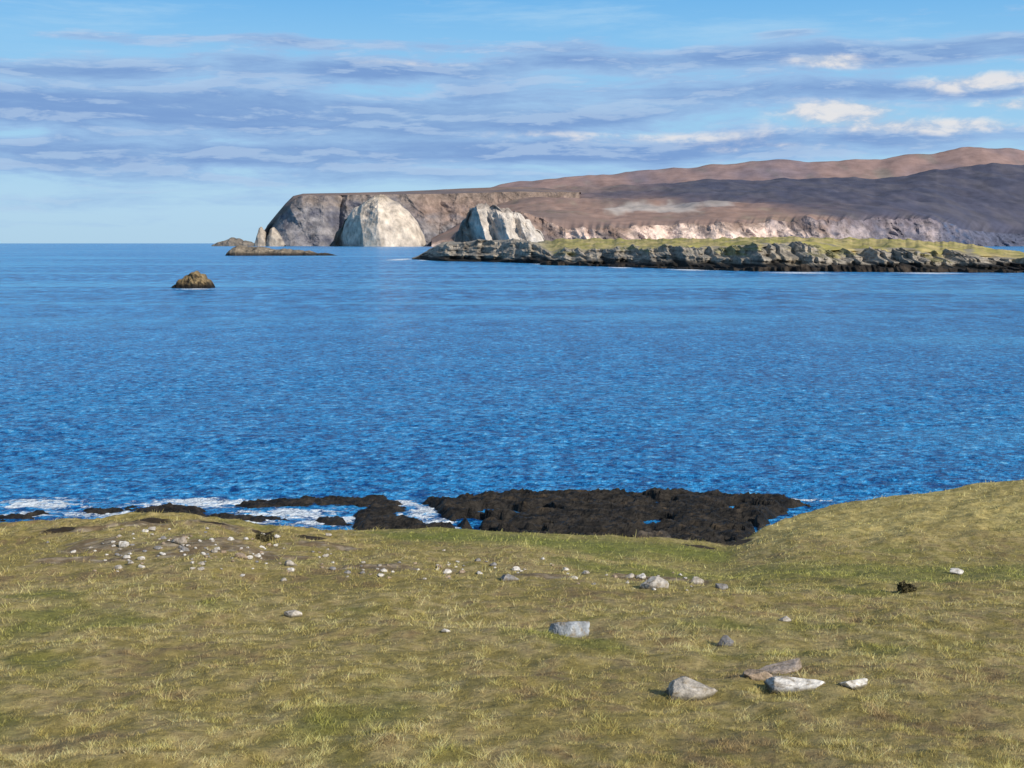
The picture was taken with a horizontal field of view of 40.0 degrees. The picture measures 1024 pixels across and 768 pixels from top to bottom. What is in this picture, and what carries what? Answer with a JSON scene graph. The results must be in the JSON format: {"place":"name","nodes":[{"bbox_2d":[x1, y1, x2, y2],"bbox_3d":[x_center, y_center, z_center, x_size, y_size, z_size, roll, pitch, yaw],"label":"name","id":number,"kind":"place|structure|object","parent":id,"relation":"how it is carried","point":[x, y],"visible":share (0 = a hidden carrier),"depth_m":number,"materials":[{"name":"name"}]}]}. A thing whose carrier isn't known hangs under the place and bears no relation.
{"place":"outdoors","nodes":[
{"label":"outdoors","id":0,"kind":"place"},
{"bbox_2d":[264,187,580,245],"bbox_3d":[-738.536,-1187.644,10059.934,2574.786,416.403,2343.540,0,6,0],"label":"headland","id":1,"kind":"structure","parent":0,"point":[313,219],"depth_m":9187.03,"materials":[{"name":"stone"}]},
{"bbox_2d":[328,194,426,246],"bbox_3d":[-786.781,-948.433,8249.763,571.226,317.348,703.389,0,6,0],"label":"cliff face","id":2,"kind":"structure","parent":1,"relation":"attached to","point":[380,220],"depth_m":7999.98},
{"bbox_2d":[454,203,544,242],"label":"cliff face","id":3,"kind":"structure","parent":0,"point":[485,221],"depth_m":6308.35},
{"bbox_2d":[0,243,1023,531],"bbox_3d":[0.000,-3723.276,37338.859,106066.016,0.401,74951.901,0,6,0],"label":"sea","id":4,"kind":"structure","parent":0,"point":[402,375],"depth_m":205.41,"materials":[{"name":"liquid"}]},
{"bbox_2d":[0,510,48,521],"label":"shore rock","id":5,"kind":"object","parent":4,"relation":"in","point":[30,515],"visible":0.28,"depth_m":102.53,"materials":[{"name":"black stone"}]},
{"bbox_2d":[83,505,138,514],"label":"shore rock","id":6,"kind":"object","parent":4,"relation":"in","point":[101,511],"visible":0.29,"depth_m":105.03,"materials":[{"name":"black stone"}]},
{"bbox_2d":[134,502,207,516],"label":"shore rock","id":7,"kind":"object","parent":4,"relation":"in","point":[167,507],"visible":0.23,"depth_m":103.94,"materials":[{"name":"black stone"}]},
{"bbox_2d":[171,271,215,287],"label":"rock islet","id":8,"kind":"object","parent":4,"relation":"in","point":[196,279],"visible":0.96,"depth_m":624.52,"materials":[{"name":"brown stone"}]},
{"bbox_2d":[212,237,253,245],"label":"rock islet","id":9,"kind":"object","parent":4,"relation":"in","point":[232,241],"visible":0.91,"depth_m":8690.98,"materials":[{"name":"grey stone"}]},
{"bbox_2d":[207,512,289,521],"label":"shore rock","id":10,"kind":"object","parent":4,"relation":"in","point":[261,518],"visible":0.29,"depth_m":102.30,"materials":[{"name":"black stone"}]},
{"bbox_2d":[254,227,266,245],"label":"sea stack","id":11,"kind":"object","parent":4,"relation":"in","point":[261,238],"visible":0.91,"depth_m":8403.55,"materials":[{"name":"grey stone"}]},
{"bbox_2d":[265,227,284,245],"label":"sea stack","id":12,"kind":"object","parent":4,"relation":"in","point":[274,237],"visible":0.99,"depth_m":8396.27,"materials":[{"name":"grey stone"}]},
{"bbox_2d":[225,245,340,255],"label":"rock islet","id":13,"kind":"object","parent":4,"relation":"in","point":[240,250],"visible":0.99,"depth_m":2217.23,"materials":[{"name":"stone"}]},
{"bbox_2d":[232,495,401,507],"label":"shore rock","id":14,"kind":"object","parent":4,"relation":"in","point":[307,501],"visible":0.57,"depth_m":108.16,"materials":[{"name":"black stone"}]},
{"bbox_2d":[315,516,351,525],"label":"shore rock","id":15,"kind":"object","parent":4,"relation":"in","point":[335,520],"visible":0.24,"depth_m":100.88,"materials":[{"name":"black stone"}]},
{"bbox_2d":[352,503,454,529],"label":"shore rock","id":16,"kind":"object","parent":4,"relation":"in","point":[374,515],"visible":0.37,"depth_m":100.00,"materials":[{"name":"black stone"}]},
{"bbox_2d":[422,487,810,543],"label":"shore rock","id":17,"kind":"object","parent":4,"relation":"in","point":[712,516],"visible":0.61,"depth_m":101.97,"materials":[{"name":"black stone"}]},
{"bbox_2d":[634,528,670,537],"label":"shore rock","id":18,"kind":"object","parent":4,"relation":"in","point":[649,532],"visible":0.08,"depth_m":91.51,"materials":[{"name":"grey stone"}]},
{"bbox_2d":[0,479,1023,767],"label":"ground","id":19,"kind":"structure","parent":0,"point":[888,508],"depth_m":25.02,"materials":[{"name":"green plant"}]},
{"bbox_2d":[114,565,122,569],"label":"stone","id":20,"kind":"object","parent":19,"relation":"on","point":[117,567],"visible":0.77,"depth_m":36.20,"materials":[{"name":"white stone"}]},
{"bbox_2d":[119,541,128,547],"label":"stone","id":21,"kind":"object","parent":19,"relation":"on","point":[123,544],"visible":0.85,"depth_m":40.39,"materials":[{"name":"white stone"}]},
{"bbox_2d":[174,537,187,544],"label":"stone","id":22,"kind":"object","parent":19,"relation":"on","point":[181,540],"visible":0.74,"depth_m":39.98,"materials":[{"name":"beige stone"}]},
{"bbox_2d":[182,547,189,551],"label":"stone","id":23,"kind":"object","parent":19,"relation":"on","point":[184,549],"visible":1,"depth_m":38.87,"materials":[{"name":"grey stone"}]},
{"bbox_2d":[235,553,247,559],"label":"stone","id":24,"kind":"object","parent":19,"relation":"on","point":[242,556],"visible":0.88,"depth_m":37.56,"materials":[{"name":"beige stone"}]},
{"bbox_2d":[255,531,275,541],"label":"heather bush","id":25,"kind":"object","parent":19,"relation":"on","point":[261,537],"visible":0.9,"depth_m":44.53,"materials":[{"name":"green plant"}]},
{"bbox_2d":[284,559,297,565],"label":"stone","id":26,"kind":"object","parent":19,"relation":"on","point":[289,562],"visible":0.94,"depth_m":37.05,"materials":[{"name":"white stone"}]},
{"bbox_2d":[284,610,301,617],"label":"stone","id":27,"kind":"object","parent":19,"relation":"on","point":[292,613],"visible":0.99,"depth_m":28.29,"materials":[{"name":"white stone"}]},
{"bbox_2d":[441,629,449,632],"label":"stone","id":28,"kind":"object","parent":19,"relation":"on","point":[444,630],"visible":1,"depth_m":25.36,"materials":[{"name":"white stone"}]},
{"bbox_2d":[442,569,451,573],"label":"stone","id":29,"kind":"object","parent":19,"relation":"on","point":[446,571],"visible":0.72,"depth_m":37.00,"materials":[{"name":"white stone"}]},
{"bbox_2d":[501,574,519,581],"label":"stone","id":30,"kind":"object","parent":19,"relation":"on","point":[507,577],"visible":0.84,"depth_m":34.49,"materials":[{"name":"grey stone"}]},
{"bbox_2d":[512,566,519,570],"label":"stone","id":31,"kind":"object","parent":19,"relation":"on","point":[516,568],"visible":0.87,"depth_m":37.55,"materials":[{"name":"white stone"}]},
{"bbox_2d":[548,621,589,638],"bbox_3d":[1.018,4.524,25.492,0.635,0.553,0.596,-5,8,-41],"label":"stone","id":32,"kind":"object","parent":19,"relation":"on","point":[577,629],"visible":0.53,"depth_m":25.30,"materials":[{"name":"grey stone"}]},
{"bbox_2d":[624,573,633,577],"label":"stone","id":33,"kind":"object","parent":19,"relation":"on","point":[631,575],"visible":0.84,"depth_m":36.30,"materials":[{"name":"beige stone"}]},
{"bbox_2d":[636,573,645,579],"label":"stone","id":34,"kind":"object","parent":19,"relation":"on","point":[642,576],"visible":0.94,"depth_m":36.16,"materials":[{"name":"white stone"}]},
{"bbox_2d":[639,576,668,588],"bbox_3d":[3.307,4.748,32.997,0.734,0.500,0.492,0,6,0],"label":"stone","id":35,"kind":"object","parent":19,"relation":"on","point":[654,582],"visible":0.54,"depth_m":32.83,"materials":[{"name":"grey stone"}]},
{"bbox_2d":[664,676,717,700],"bbox_3d":[2.511,4.358,19.845,0.801,0.480,0.476,0,6,0],"label":"stone","id":36,"kind":"object","parent":19,"relation":"on","point":[686,688],"visible":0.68,"depth_m":19.70,"materials":[{"name":"grey stone"}]},
{"bbox_2d":[691,576,703,584],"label":"stone","id":37,"kind":"object","parent":19,"relation":"on","point":[695,580],"visible":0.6,"depth_m":36.01,"materials":[{"name":"beige stone"}]},
{"bbox_2d":[715,583,727,589],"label":"stone","id":38,"kind":"object","parent":19,"relation":"on","point":[720,586],"visible":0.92,"depth_m":32.34,"materials":[{"name":"grey stone"}]},
{"bbox_2d":[716,635,733,646],"bbox_3d":[3.716,4.568,24.626,0.317,0.324,0.176,3,6,28],"label":"stone","id":39,"kind":"object","parent":19,"relation":"on","point":[725,640],"visible":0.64,"depth_m":24.60,"materials":[{"name":"grey stone"}]},
{"bbox_2d":[743,669,772,680],"bbox_3d":[3.665,4.382,21.047,0.443,0.256,0.335,0,6,0],"label":"stone","id":40,"kind":"object","parent":19,"relation":"on","point":[757,674],"visible":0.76,"depth_m":20.91,"materials":[{"name":"beige stone"}]},
{"bbox_2d":[761,658,801,674],"bbox_3d":[4.186,4.459,21.883,0.709,0.364,0.436,2,6,16],"label":"stone","id":41,"kind":"object","parent":19,"relation":"on","point":[786,667],"visible":0.64,"depth_m":21.77,"materials":[{"name":"beige stone"}]},
{"bbox_2d":[779,616,790,621],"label":"stone","id":42,"kind":"object","parent":19,"relation":"on","point":[785,619],"visible":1,"depth_m":27.10,"materials":[{"name":"white stone"}]},
{"bbox_2d":[764,676,825,693],"bbox_3d":[4.122,4.358,20.346,0.896,0.249,0.613,0,6,0],"label":"stone","id":43,"kind":"object","parent":19,"relation":"on","point":[779,684],"visible":0.84,"depth_m":20.26,"materials":[{"name":"grey stone"}]},
{"bbox_2d":[838,678,867,689],"bbox_3d":[4.934,4.337,20.297,0.434,0.159,0.318,0,6,0],"label":"stone","id":44,"kind":"object","parent":19,"relation":"on","point":[853,684],"visible":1,"depth_m":20.23,"materials":[{"name":"white stone"}]},
{"bbox_2d":[895,580,916,592],"bbox_3d":[9.056,4.663,32.252,0.462,0.369,0.506,0,6,0],"label":"heather bush","id":45,"kind":"object","parent":19,"relation":"on","point":[903,586],"visible":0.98,"depth_m":32.16,"materials":[{"name":"brown plant"}]},
{"bbox_2d":[950,568,963,574],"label":"stone","id":46,"kind":"object","parent":19,"relation":"on","point":[957,571],"visible":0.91,"depth_m":39.05,"materials":[{"name":"white stone"}]},
{"bbox_2d":[0,0,1023,242],"label":"sky","id":47,"kind":"structure","parent":0,"point":[122,121],"materials":[{"name":"blue"}]},
{"bbox_2d":[412,236,1023,272],"bbox_3d":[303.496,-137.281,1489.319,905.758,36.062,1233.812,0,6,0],"label":"island","id":48,"kind":"structure","parent":0,"point":[796,254],"depth_m":1131.55,"materials":[{"name":"grey stone"}]},
{"bbox_2d":[431,163,1023,246],"bbox_3d":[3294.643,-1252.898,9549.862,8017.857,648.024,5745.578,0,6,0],"label":"moorland coast","id":49,"kind":"structure","parent":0,"point":[980,205],"depth_m":8331.64},
{"bbox_2d":[494,147,1023,188],"bbox_3d":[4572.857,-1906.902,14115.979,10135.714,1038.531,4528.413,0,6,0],"label":"hills","id":50,"kind":"structure","parent":0,"point":[903,165],"depth_m":14507.02,"materials":[{"name":"brown soil"}]}
]}

